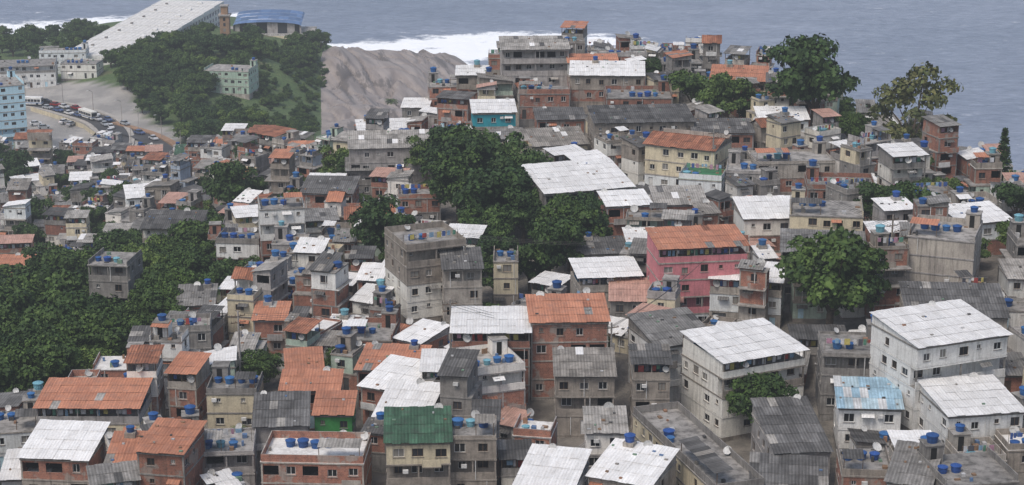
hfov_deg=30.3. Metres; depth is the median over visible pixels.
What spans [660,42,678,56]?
brick house
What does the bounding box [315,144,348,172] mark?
broadleaf tree
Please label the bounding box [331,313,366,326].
white house
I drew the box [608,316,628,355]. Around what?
cream house
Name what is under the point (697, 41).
white house
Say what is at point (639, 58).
brick house
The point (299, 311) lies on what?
brick house
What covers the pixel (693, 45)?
water tank
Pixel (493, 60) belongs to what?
brick house
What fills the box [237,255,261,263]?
broadleaf tree
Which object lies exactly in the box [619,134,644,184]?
white house
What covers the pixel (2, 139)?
painted house
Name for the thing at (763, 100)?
cream house
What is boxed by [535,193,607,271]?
broadleaf tree
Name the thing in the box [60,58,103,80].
white house
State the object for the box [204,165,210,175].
broadleaf tree
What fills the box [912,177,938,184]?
broadleaf tree
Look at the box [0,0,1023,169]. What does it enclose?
sea
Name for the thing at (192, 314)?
satellite dish
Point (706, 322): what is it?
concrete house
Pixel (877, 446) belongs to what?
satellite dish
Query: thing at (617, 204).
brick house
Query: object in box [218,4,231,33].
water tower
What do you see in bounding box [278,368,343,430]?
brick house
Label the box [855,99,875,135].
painted house
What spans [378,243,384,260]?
broadleaf tree
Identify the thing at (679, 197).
brick house
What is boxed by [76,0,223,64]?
hotel building
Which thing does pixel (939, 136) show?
brick house
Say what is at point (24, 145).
painted house
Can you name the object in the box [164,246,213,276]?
broadleaf tree
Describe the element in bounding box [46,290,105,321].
broadleaf tree
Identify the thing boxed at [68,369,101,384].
brick house
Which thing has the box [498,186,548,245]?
broadleaf tree
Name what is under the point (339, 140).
cream house
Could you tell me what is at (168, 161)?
concrete house
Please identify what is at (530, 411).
satellite dish
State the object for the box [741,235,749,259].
brick house
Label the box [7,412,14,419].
water tank
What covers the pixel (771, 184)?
painted house
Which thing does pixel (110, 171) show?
broadleaf tree
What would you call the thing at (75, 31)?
forest trees
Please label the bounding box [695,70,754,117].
broadleaf tree
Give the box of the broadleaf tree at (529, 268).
[518,253,545,290]
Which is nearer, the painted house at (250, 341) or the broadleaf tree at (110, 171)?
the painted house at (250, 341)
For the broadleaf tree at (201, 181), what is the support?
on the ground
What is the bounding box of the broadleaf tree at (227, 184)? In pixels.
[202,159,257,204]
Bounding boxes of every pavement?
[26,106,99,134]
[52,100,134,145]
[111,121,175,146]
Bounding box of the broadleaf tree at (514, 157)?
[485,137,553,176]
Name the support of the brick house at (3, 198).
on the ground
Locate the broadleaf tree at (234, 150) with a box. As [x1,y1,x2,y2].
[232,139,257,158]
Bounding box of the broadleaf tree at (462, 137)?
[434,123,523,168]
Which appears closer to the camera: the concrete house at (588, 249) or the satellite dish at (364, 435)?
the satellite dish at (364, 435)
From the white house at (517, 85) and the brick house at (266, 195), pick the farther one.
the white house at (517, 85)
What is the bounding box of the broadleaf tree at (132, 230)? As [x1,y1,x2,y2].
[127,228,141,233]
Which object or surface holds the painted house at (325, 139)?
on the ground
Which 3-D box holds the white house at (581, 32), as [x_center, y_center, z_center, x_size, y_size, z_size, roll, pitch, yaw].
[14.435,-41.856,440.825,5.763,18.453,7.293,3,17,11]
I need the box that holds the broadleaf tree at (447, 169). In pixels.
[419,147,482,223]
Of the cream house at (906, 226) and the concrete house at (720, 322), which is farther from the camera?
the cream house at (906, 226)
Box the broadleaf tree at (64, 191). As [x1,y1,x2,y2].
[60,180,90,202]
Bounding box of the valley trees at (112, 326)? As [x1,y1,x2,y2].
[0,204,224,391]
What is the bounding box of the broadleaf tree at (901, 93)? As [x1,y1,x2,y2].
[864,61,963,139]
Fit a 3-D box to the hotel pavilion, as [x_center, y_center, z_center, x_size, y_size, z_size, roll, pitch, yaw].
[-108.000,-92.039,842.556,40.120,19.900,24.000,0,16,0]
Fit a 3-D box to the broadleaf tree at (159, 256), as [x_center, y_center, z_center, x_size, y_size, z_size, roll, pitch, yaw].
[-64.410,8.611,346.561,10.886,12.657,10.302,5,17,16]
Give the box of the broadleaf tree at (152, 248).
[136,239,167,262]
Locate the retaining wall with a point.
(59, 117)
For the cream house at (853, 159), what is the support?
on the ground
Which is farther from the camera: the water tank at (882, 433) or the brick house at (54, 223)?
the brick house at (54, 223)
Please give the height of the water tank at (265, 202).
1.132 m
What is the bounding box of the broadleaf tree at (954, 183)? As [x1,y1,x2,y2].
[932,176,963,189]
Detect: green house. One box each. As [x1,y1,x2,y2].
[204,59,258,99]
[311,390,357,431]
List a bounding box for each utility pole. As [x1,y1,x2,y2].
[230,311,245,370]
[443,299,456,347]
[604,322,618,349]
[708,129,718,148]
[886,215,898,238]
[894,226,905,237]
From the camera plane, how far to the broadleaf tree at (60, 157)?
588.81 m
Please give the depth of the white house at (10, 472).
249.09 m
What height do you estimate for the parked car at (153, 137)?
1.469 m
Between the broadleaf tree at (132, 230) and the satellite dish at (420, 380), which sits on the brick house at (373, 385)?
the satellite dish at (420, 380)
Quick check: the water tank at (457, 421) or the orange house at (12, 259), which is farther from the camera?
the orange house at (12, 259)
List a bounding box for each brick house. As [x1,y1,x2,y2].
[0,192,7,207]
[0,234,34,253]
[0,391,27,410]
[6,178,31,201]
[16,419,109,484]
[24,158,39,176]
[32,194,44,202]
[33,219,45,244]
[42,207,75,249]
[48,183,60,201]
[57,242,88,288]
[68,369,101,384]
[72,138,98,158]
[81,193,108,207]
[90,176,97,185]
[93,342,143,377]
[94,202,113,221]
[103,430,146,484]
[105,173,132,179]
[108,142,132,165]
[124,156,136,173]
[125,146,145,159]
[127,325,152,343]
[130,156,146,177]
[133,417,206,484]
[141,152,168,176]
[144,177,180,209]
[158,192,187,209]
[164,351,211,419]
[170,409,199,419]
[176,189,202,209]
[176,282,217,310]
[184,137,188,153]
[184,304,228,339]
[186,135,215,171]
[193,159,222,178]
[196,304,229,349]
[208,221,237,261]
[221,123,247,143]
[227,139,233,158]
[232,135,259,160]
[247,127,272,135]
[251,300,291,353]
[254,192,276,202]
[260,430,371,484]
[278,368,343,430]
[283,175,302,191]
[283,346,324,370]
[284,306,311,343]
[288,281,294,311]
[292,263,311,317]
[300,175,359,213]
[306,312,342,337]
[328,230,356,270]
[344,203,395,222]
[346,308,399,346]
[348,245,376,279]
[354,342,431,409]
[355,118,409,130]
[355,262,384,290]
[357,354,439,425]
[360,417,386,471]
[368,167,409,197]
[368,288,400,322]
[393,318,448,348]
[397,184,440,219]
[405,115,428,129]
[419,348,448,383]
[427,71,456,106]
[435,90,476,126]
[446,120,465,126]
[449,306,531,404]
[455,64,488,98]
[488,49,499,74]
[512,414,557,445]
[518,76,569,127]
[525,293,610,399]
[533,107,585,134]
[568,255,643,314]
[569,38,584,53]
[569,59,645,106]
[587,39,613,52]
[597,46,646,60]
[597,189,652,236]
[604,79,672,104]
[608,277,683,318]
[614,34,641,50]
[625,56,645,85]
[649,185,705,214]
[659,47,702,72]
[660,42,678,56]
[671,42,699,54]
[687,100,704,115]
[687,201,721,229]
[690,118,754,149]
[705,189,733,223]
[729,77,760,117]
[736,259,769,331]
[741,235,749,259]
[747,139,835,194]
[751,46,774,69]
[766,71,789,105]
[773,253,780,261]
[792,98,825,126]
[792,143,811,149]
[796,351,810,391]
[804,164,873,218]
[814,356,816,382]
[835,444,889,484]
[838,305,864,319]
[863,220,907,243]
[864,229,911,318]
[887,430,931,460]
[908,194,950,219]
[917,438,1019,484]
[918,114,961,178]
[932,171,968,191]
[954,270,987,282]
[956,147,983,185]
[963,151,1002,192]
[999,352,1023,392]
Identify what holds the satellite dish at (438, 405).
on the cream house at (417, 440)
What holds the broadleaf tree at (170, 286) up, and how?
on the ground
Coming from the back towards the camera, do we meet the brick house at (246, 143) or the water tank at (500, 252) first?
the brick house at (246, 143)
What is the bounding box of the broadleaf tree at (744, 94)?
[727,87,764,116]
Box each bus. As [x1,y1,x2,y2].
[25,96,42,105]
[78,107,96,119]
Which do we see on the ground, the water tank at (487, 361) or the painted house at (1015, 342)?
the painted house at (1015, 342)
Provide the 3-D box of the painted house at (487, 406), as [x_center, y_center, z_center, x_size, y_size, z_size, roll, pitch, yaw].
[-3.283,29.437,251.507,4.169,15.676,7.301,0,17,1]
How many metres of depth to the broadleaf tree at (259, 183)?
430.67 m
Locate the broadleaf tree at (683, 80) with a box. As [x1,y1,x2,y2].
[664,68,714,102]
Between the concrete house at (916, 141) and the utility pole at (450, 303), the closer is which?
the utility pole at (450, 303)
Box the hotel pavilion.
[231,9,316,46]
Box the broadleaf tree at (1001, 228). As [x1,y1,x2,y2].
[994,218,1009,245]
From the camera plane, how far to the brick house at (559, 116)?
396.88 m
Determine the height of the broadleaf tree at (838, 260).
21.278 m
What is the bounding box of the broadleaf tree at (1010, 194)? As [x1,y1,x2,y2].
[991,181,1023,213]
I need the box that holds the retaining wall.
[30,106,95,141]
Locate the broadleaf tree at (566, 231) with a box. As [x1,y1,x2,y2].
[514,215,587,277]
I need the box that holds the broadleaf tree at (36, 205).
[26,196,54,223]
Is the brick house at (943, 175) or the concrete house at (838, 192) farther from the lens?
the brick house at (943, 175)
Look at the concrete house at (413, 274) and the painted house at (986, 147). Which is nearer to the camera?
the concrete house at (413, 274)
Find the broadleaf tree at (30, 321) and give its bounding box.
[0,300,64,340]
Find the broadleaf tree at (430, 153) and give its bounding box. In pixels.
[419,124,473,165]
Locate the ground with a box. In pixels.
[0,16,1023,484]
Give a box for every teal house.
[174,144,186,154]
[469,99,516,133]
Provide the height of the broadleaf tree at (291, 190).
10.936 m
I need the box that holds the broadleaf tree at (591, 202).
[563,191,613,235]
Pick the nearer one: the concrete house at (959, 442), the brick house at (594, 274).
the concrete house at (959, 442)
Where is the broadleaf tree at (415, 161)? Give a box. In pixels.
[404,135,431,180]
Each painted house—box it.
[0,137,11,152]
[18,141,28,151]
[24,173,38,192]
[27,387,43,393]
[54,201,71,204]
[64,143,71,150]
[68,205,91,231]
[73,159,86,174]
[89,153,112,179]
[91,146,115,165]
[103,223,132,232]
[120,152,126,171]
[130,217,143,232]
[166,311,196,316]
[168,153,198,187]
[169,144,175,156]
[169,313,212,351]
[200,468,248,484]
[204,346,236,375]
[218,166,258,205]
[218,276,236,306]
[229,332,266,370]
[231,266,255,289]
[244,259,256,266]
[253,125,275,126]
[271,223,310,253]
[279,254,304,277]
[279,317,321,377]
[285,142,319,152]
[296,146,324,177]
[309,173,346,175]
[315,125,343,157]
[321,220,351,237]
[330,330,363,389]
[364,108,390,129]
[471,399,501,478]
[476,71,514,98]
[497,439,531,484]
[499,406,535,439]
[501,140,532,153]
[547,284,566,293]
[625,203,666,232]
[724,45,751,64]
[724,174,755,197]
[752,167,780,195]
[790,269,826,321]
[804,123,841,154]
[823,91,839,113]
[847,124,891,176]
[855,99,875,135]
[877,142,928,186]
[917,146,936,180]
[982,143,1001,155]
[997,258,1023,297]
[1001,180,1023,186]
[1003,164,1022,171]
[1007,325,1023,355]
[1021,358,1023,385]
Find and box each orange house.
[0,254,36,272]
[286,140,314,148]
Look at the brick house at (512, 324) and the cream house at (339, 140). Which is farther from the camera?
the cream house at (339, 140)
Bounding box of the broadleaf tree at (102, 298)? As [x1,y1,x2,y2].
[87,292,124,319]
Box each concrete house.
[47,164,64,175]
[58,136,82,149]
[68,171,91,184]
[68,182,93,205]
[85,154,100,170]
[87,247,143,310]
[102,132,122,152]
[112,189,124,207]
[120,195,156,222]
[154,158,191,176]
[168,157,190,178]
[204,427,257,484]
[208,157,230,162]
[223,206,233,224]
[230,134,257,159]
[232,129,248,137]
[240,149,269,176]
[250,255,290,311]
[251,391,310,469]
[264,149,296,196]
[315,330,340,367]
[345,157,374,195]
[347,129,430,181]
[384,221,466,323]
[400,97,431,117]
[419,106,436,128]
[436,348,481,414]
[439,246,483,338]
[450,414,496,484]
[498,35,569,93]
[521,157,635,236]
[529,271,569,293]
[552,347,616,437]
[574,235,624,266]
[585,438,679,484]
[586,103,695,154]
[620,237,646,277]
[625,302,670,362]
[628,343,672,432]
[634,183,650,194]
[665,49,692,98]
[702,35,721,75]
[702,315,736,326]
[716,321,743,336]
[726,149,775,179]
[740,148,749,158]
[749,452,828,484]
[750,117,766,149]
[750,396,833,479]
[780,228,865,305]
[787,324,846,373]
[811,108,840,127]
[815,319,871,421]
[825,179,865,230]
[848,329,865,331]
[893,137,921,146]
[899,281,1010,329]
[905,209,982,281]
[908,109,932,137]
[944,427,1006,461]
[994,428,1023,473]
[997,218,1023,282]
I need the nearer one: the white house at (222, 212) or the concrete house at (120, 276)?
the concrete house at (120, 276)
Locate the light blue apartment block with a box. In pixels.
[0,69,26,149]
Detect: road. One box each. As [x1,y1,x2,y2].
[26,102,128,144]
[94,125,172,153]
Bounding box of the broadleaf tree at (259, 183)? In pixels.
[242,176,268,190]
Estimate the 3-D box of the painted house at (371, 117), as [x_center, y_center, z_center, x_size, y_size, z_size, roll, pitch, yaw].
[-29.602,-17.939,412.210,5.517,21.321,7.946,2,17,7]
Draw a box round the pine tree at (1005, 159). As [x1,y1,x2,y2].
[997,127,1012,180]
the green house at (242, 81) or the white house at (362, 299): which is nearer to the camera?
the white house at (362, 299)
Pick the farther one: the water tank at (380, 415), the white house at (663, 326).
the white house at (663, 326)
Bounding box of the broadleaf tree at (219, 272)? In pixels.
[201,256,245,294]
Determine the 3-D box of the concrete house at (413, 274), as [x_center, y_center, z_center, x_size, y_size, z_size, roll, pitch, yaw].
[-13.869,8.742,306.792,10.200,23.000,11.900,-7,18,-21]
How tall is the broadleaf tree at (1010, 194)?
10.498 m
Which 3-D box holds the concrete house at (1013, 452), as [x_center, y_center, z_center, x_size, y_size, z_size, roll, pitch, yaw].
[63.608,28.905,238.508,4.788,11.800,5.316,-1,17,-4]
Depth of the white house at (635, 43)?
445.25 m
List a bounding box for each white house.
[0,56,57,88]
[0,164,5,192]
[0,199,31,234]
[0,206,5,231]
[0,394,39,468]
[0,448,51,484]
[7,175,25,185]
[13,132,36,150]
[39,42,88,73]
[52,184,73,204]
[53,205,70,211]
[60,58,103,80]
[67,155,83,172]
[76,233,99,247]
[86,460,140,484]
[90,130,110,145]
[95,179,122,202]
[103,415,161,473]
[104,206,131,222]
[112,159,122,170]
[116,175,133,181]
[123,183,148,206]
[123,344,165,417]
[140,163,168,182]
[140,210,207,242]
[145,144,162,160]
[148,317,199,410]
[177,184,209,204]
[200,137,230,159]
[208,159,229,178]
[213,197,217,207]
[215,227,260,283]
[218,202,248,223]
[233,189,261,204]
[255,126,295,153]
[257,192,304,261]
[272,129,299,151]
[286,237,329,267]
[295,152,302,170]
[305,207,339,237]
[307,251,352,317]
[324,191,347,221]
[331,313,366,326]
[349,272,356,295]
[350,283,393,315]
[371,379,439,416]
[384,168,413,198]
[406,215,446,223]
[449,223,486,271]
[457,333,525,409]
[485,127,522,142]
[510,289,566,312]
[512,443,591,484]
[514,80,543,104]
[543,144,585,161]
[560,20,588,53]
[562,149,613,161]
[566,53,618,85]
[582,405,628,483]
[590,41,610,52]
[594,126,628,168]
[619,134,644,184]
[622,226,656,241]
[627,307,714,402]
[629,37,653,50]
[661,209,694,230]
[678,162,728,192]
[680,318,809,441]
[685,36,702,60]
[692,104,723,117]
[692,211,703,234]
[708,261,785,327]
[732,195,791,251]
[749,238,776,259]
[751,244,778,261]
[753,106,810,131]
[829,139,846,171]
[833,375,903,448]
[847,428,892,451]
[869,299,1012,432]
[871,114,902,141]
[871,196,912,226]
[881,180,953,202]
[884,440,944,484]
[917,374,1023,453]
[948,201,1011,257]
[958,146,966,150]
[967,191,998,206]
[989,181,1023,218]
[1007,298,1023,328]
[1011,391,1023,427]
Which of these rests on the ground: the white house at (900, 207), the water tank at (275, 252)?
the white house at (900, 207)
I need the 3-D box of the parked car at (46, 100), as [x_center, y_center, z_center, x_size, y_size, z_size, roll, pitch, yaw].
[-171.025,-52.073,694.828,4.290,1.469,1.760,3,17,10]
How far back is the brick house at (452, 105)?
414.28 m
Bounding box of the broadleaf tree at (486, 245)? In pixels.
[475,234,519,258]
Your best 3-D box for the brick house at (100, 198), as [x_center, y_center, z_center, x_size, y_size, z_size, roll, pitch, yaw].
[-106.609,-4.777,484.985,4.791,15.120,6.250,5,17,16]
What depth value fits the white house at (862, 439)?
244.40 m
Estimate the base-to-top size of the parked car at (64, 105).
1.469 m
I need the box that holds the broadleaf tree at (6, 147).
[0,143,9,152]
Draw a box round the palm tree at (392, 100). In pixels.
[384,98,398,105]
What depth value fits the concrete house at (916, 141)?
369.04 m
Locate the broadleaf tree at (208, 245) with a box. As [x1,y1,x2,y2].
[176,239,215,260]
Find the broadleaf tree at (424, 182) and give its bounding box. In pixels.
[418,180,429,184]
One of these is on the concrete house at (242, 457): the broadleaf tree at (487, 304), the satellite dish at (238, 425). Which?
the satellite dish at (238, 425)
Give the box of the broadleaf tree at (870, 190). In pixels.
[853,180,888,220]
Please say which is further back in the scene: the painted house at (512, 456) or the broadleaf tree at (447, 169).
the broadleaf tree at (447, 169)
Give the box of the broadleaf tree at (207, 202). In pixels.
[203,199,213,209]
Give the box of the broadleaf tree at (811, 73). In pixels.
[759,33,861,126]
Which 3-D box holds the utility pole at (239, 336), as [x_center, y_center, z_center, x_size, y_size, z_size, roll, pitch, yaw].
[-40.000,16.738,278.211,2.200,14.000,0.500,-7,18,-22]
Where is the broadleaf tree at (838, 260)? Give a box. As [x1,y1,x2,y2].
[774,225,891,323]
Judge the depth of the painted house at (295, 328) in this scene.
282.63 m
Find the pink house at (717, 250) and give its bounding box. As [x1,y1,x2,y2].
[645,224,750,321]
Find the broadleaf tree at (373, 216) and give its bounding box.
[348,193,415,261]
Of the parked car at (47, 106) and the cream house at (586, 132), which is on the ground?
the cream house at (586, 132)
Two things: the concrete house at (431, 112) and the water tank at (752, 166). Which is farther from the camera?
the concrete house at (431, 112)
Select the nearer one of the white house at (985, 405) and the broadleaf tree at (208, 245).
the white house at (985, 405)
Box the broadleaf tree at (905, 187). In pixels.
[885,180,939,203]
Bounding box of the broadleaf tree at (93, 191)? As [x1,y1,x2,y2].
[79,187,113,205]
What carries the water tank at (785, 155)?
on the brick house at (793, 165)
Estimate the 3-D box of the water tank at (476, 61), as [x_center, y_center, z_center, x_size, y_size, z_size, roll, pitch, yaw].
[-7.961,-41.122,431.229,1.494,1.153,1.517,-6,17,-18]
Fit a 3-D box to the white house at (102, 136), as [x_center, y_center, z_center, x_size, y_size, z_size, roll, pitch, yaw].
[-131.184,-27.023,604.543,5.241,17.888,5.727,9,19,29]
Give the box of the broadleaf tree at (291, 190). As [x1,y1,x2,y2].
[277,188,299,196]
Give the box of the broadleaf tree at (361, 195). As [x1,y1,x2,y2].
[359,193,372,202]
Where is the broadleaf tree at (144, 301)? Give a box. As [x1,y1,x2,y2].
[118,284,166,324]
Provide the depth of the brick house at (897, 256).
288.44 m
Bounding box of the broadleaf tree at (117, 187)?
[108,180,131,198]
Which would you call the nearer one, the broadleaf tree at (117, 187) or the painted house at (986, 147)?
the painted house at (986, 147)
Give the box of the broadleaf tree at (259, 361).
[236,349,283,382]
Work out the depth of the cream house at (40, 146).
586.34 m
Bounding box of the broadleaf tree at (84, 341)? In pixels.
[70,330,119,346]
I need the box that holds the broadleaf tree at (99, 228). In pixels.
[91,222,105,236]
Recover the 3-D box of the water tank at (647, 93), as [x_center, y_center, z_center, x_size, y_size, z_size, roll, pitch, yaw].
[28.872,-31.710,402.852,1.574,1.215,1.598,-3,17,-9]
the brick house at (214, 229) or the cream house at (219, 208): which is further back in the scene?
the cream house at (219, 208)
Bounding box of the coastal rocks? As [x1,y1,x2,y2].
[321,46,466,134]
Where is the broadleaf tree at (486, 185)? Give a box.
[452,163,533,216]
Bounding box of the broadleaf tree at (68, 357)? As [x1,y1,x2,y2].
[23,329,83,379]
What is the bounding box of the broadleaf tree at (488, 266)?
[481,249,521,302]
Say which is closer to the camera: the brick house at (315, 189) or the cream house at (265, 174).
the brick house at (315, 189)
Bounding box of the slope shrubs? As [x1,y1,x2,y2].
[198,45,328,137]
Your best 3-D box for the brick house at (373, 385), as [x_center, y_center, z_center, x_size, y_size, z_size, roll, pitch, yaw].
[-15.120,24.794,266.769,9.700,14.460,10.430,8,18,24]
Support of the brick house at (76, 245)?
on the ground
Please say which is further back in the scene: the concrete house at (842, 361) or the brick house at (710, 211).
the brick house at (710, 211)
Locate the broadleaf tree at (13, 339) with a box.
[0,332,24,390]
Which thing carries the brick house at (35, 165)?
on the ground
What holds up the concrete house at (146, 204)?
on the ground
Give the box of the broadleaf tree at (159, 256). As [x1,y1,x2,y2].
[143,252,170,273]
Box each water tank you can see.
[0,412,3,420]
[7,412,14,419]
[27,392,34,398]
[32,380,43,389]
[103,256,110,261]
[110,359,118,367]
[126,425,134,432]
[148,411,157,420]
[157,313,166,320]
[184,404,195,414]
[204,278,210,283]
[205,439,212,447]
[214,376,221,382]
[216,440,224,447]
[221,232,228,237]
[224,375,233,383]
[229,440,237,447]
[230,232,236,237]
[232,471,242,475]
[236,287,242,293]
[245,288,252,294]
[249,375,257,383]
[261,199,268,205]
[263,295,271,301]
[270,198,277,204]
[271,249,279,256]
[279,251,286,256]
[285,438,295,447]
[286,234,293,240]
[289,242,297,248]
[289,277,294,283]
[292,171,298,176]
[297,437,308,447]
[310,439,319,448]
[327,227,334,234]
[333,260,341,267]
[335,344,345,352]
[340,308,348,315]
[342,326,350,334]
[357,326,365,333]
[369,327,375,333]
[376,278,384,285]
[376,411,383,419]
[378,285,385,291]
[385,305,393,311]
[397,206,404,212]
[402,188,408,193]
[411,188,416,193]
[411,339,417,345]
[452,417,463,427]
[466,418,474,426]
[474,59,479,64]
[479,423,487,427]
[483,358,490,364]
[486,66,491,71]
[493,355,501,362]
[497,250,503,255]
[504,354,513,362]
[507,251,513,256]
[521,424,529,428]
[552,280,561,288]
[624,432,635,442]
[629,91,635,96]
[641,212,648,216]
[642,131,649,137]
[644,90,650,96]
[662,287,671,291]
[663,428,674,435]
[666,435,674,442]
[690,43,696,48]
[710,319,718,324]
[740,162,747,168]
[750,164,756,169]
[758,238,766,245]
[774,153,781,158]
[782,153,789,158]
[795,182,801,188]
[797,139,804,144]
[809,159,816,165]
[816,135,822,140]
[832,340,841,348]
[846,341,853,349]
[857,450,866,460]
[869,451,879,460]
[875,224,884,232]
[879,430,889,440]
[892,190,900,196]
[903,133,909,138]
[919,197,926,203]
[920,140,928,146]
[921,224,928,228]
[926,432,938,443]
[931,223,940,230]
[937,464,947,473]
[942,224,950,230]
[950,463,961,472]
[953,224,961,231]
[955,423,964,431]
[956,186,963,192]
[970,206,978,212]
[975,197,984,201]
[989,147,996,152]
[1004,298,1012,306]
[1010,439,1019,443]
[1011,174,1018,180]
[1014,213,1023,221]
[1019,385,1023,395]
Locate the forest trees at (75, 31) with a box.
[0,18,109,59]
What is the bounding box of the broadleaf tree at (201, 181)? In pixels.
[194,176,211,185]
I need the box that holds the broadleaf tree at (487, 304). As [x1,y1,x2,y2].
[477,301,502,312]
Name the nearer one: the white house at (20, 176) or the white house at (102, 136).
the white house at (20, 176)
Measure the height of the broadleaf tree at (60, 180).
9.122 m
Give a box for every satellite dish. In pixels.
[5,405,10,410]
[85,369,92,375]
[106,431,112,437]
[136,363,142,371]
[187,375,194,382]
[188,311,195,317]
[207,469,214,476]
[214,343,221,350]
[235,423,241,428]
[252,217,257,222]
[352,259,359,265]
[356,340,361,345]
[361,431,368,439]
[406,317,412,323]
[417,378,424,383]
[434,403,442,407]
[463,334,470,341]
[471,410,479,417]
[527,408,533,415]
[536,291,543,295]
[583,287,589,292]
[603,402,613,407]
[630,205,637,211]
[643,440,652,445]
[653,281,660,286]
[663,366,668,371]
[674,220,681,225]
[713,280,719,286]
[723,446,731,453]
[757,258,764,263]
[858,325,865,330]
[873,442,881,450]
[905,157,911,162]
[969,372,978,377]
[1009,426,1019,433]
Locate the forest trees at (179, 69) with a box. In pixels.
[98,21,331,139]
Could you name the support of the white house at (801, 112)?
on the ground
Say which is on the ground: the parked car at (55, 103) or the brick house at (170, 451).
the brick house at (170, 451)
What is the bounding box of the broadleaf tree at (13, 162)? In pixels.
[0,149,34,177]
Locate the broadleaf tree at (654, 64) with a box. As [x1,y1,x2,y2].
[645,57,662,74]
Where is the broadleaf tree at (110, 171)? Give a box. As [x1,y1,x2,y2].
[99,167,124,179]
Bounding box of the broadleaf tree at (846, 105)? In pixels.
[839,96,855,113]
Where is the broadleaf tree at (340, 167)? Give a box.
[333,152,348,175]
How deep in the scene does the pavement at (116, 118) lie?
672.28 m
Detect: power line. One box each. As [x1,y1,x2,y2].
[236,301,448,319]
[448,301,610,328]
[462,233,646,244]
[610,262,701,327]
[714,132,899,230]
[750,217,891,239]
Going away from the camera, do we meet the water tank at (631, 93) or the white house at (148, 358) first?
the white house at (148, 358)
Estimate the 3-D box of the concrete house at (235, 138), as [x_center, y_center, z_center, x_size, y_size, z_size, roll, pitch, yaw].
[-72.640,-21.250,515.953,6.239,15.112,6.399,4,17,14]
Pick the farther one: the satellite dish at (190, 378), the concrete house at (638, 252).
the concrete house at (638, 252)
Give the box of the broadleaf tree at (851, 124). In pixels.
[835,112,870,136]
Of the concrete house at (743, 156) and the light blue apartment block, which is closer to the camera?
the concrete house at (743, 156)
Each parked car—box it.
[29,120,41,125]
[38,124,49,128]
[42,104,53,108]
[43,98,51,102]
[50,101,60,106]
[53,107,63,111]
[58,103,69,108]
[58,118,69,123]
[64,109,73,114]
[66,121,75,125]
[71,104,81,109]
[93,115,102,120]
[100,120,107,125]
[104,116,112,121]
[119,120,129,125]
[134,129,145,134]
[149,134,158,140]
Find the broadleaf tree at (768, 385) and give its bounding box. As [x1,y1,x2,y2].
[725,371,799,422]
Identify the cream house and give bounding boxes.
[27,129,53,164]
[32,166,54,197]
[33,377,152,431]
[56,210,90,247]
[131,177,142,183]
[205,361,263,428]
[213,136,222,143]
[215,204,226,213]
[219,297,227,313]
[226,286,262,341]
[230,204,258,227]
[260,168,270,188]
[299,131,314,140]
[328,243,344,261]
[331,131,347,153]
[354,219,380,256]
[383,406,452,484]
[400,323,416,331]
[476,81,496,98]
[493,245,518,305]
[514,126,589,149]
[584,114,587,137]
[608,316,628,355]
[632,401,763,484]
[642,128,732,185]
[644,44,663,64]
[646,71,678,103]
[646,274,680,310]
[694,69,725,115]
[709,63,768,102]
[746,94,775,120]
[765,111,802,149]
[789,186,863,233]
[839,139,876,172]
[899,222,912,276]
[950,190,972,203]
[1002,172,1023,182]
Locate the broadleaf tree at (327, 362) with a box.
[324,346,335,366]
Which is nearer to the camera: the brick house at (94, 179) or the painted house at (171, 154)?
the brick house at (94, 179)
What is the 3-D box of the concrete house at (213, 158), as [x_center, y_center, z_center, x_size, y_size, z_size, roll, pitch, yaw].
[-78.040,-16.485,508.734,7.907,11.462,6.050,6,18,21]
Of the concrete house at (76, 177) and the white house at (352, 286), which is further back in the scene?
the concrete house at (76, 177)
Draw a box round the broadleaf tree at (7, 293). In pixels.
[0,280,49,319]
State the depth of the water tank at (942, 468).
223.25 m
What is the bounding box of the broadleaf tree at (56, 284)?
[8,266,88,314]
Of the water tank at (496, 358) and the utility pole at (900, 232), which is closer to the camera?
the water tank at (496, 358)
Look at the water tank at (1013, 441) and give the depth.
235.17 m
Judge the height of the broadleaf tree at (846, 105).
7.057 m
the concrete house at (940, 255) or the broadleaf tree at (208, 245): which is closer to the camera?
the concrete house at (940, 255)
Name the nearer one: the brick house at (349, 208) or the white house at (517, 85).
the brick house at (349, 208)
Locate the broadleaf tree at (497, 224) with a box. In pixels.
[456,204,514,238]
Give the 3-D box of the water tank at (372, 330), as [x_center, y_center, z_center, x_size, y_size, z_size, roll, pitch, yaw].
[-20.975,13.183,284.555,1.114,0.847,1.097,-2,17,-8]
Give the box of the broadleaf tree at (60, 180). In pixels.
[54,173,70,188]
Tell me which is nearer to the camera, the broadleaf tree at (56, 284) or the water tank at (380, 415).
the water tank at (380, 415)
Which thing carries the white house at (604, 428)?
on the ground
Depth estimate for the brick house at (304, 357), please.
272.90 m
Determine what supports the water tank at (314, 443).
on the brick house at (340, 458)
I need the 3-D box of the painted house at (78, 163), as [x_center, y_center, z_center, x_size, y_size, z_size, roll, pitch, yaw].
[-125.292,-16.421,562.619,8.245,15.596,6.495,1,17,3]
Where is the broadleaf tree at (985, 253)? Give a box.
[980,238,991,257]
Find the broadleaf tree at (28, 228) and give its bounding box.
[11,221,45,242]
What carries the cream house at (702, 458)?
on the ground
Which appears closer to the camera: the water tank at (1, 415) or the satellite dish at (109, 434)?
the satellite dish at (109, 434)
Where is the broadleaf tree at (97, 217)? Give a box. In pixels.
[79,206,107,231]
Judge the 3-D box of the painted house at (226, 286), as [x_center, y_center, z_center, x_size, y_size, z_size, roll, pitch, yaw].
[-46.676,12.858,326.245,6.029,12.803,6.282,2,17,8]
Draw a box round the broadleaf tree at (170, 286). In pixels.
[134,273,183,299]
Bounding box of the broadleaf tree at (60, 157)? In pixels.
[52,149,76,166]
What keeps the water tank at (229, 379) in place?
on the cream house at (229, 405)
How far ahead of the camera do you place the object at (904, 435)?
238.36 m

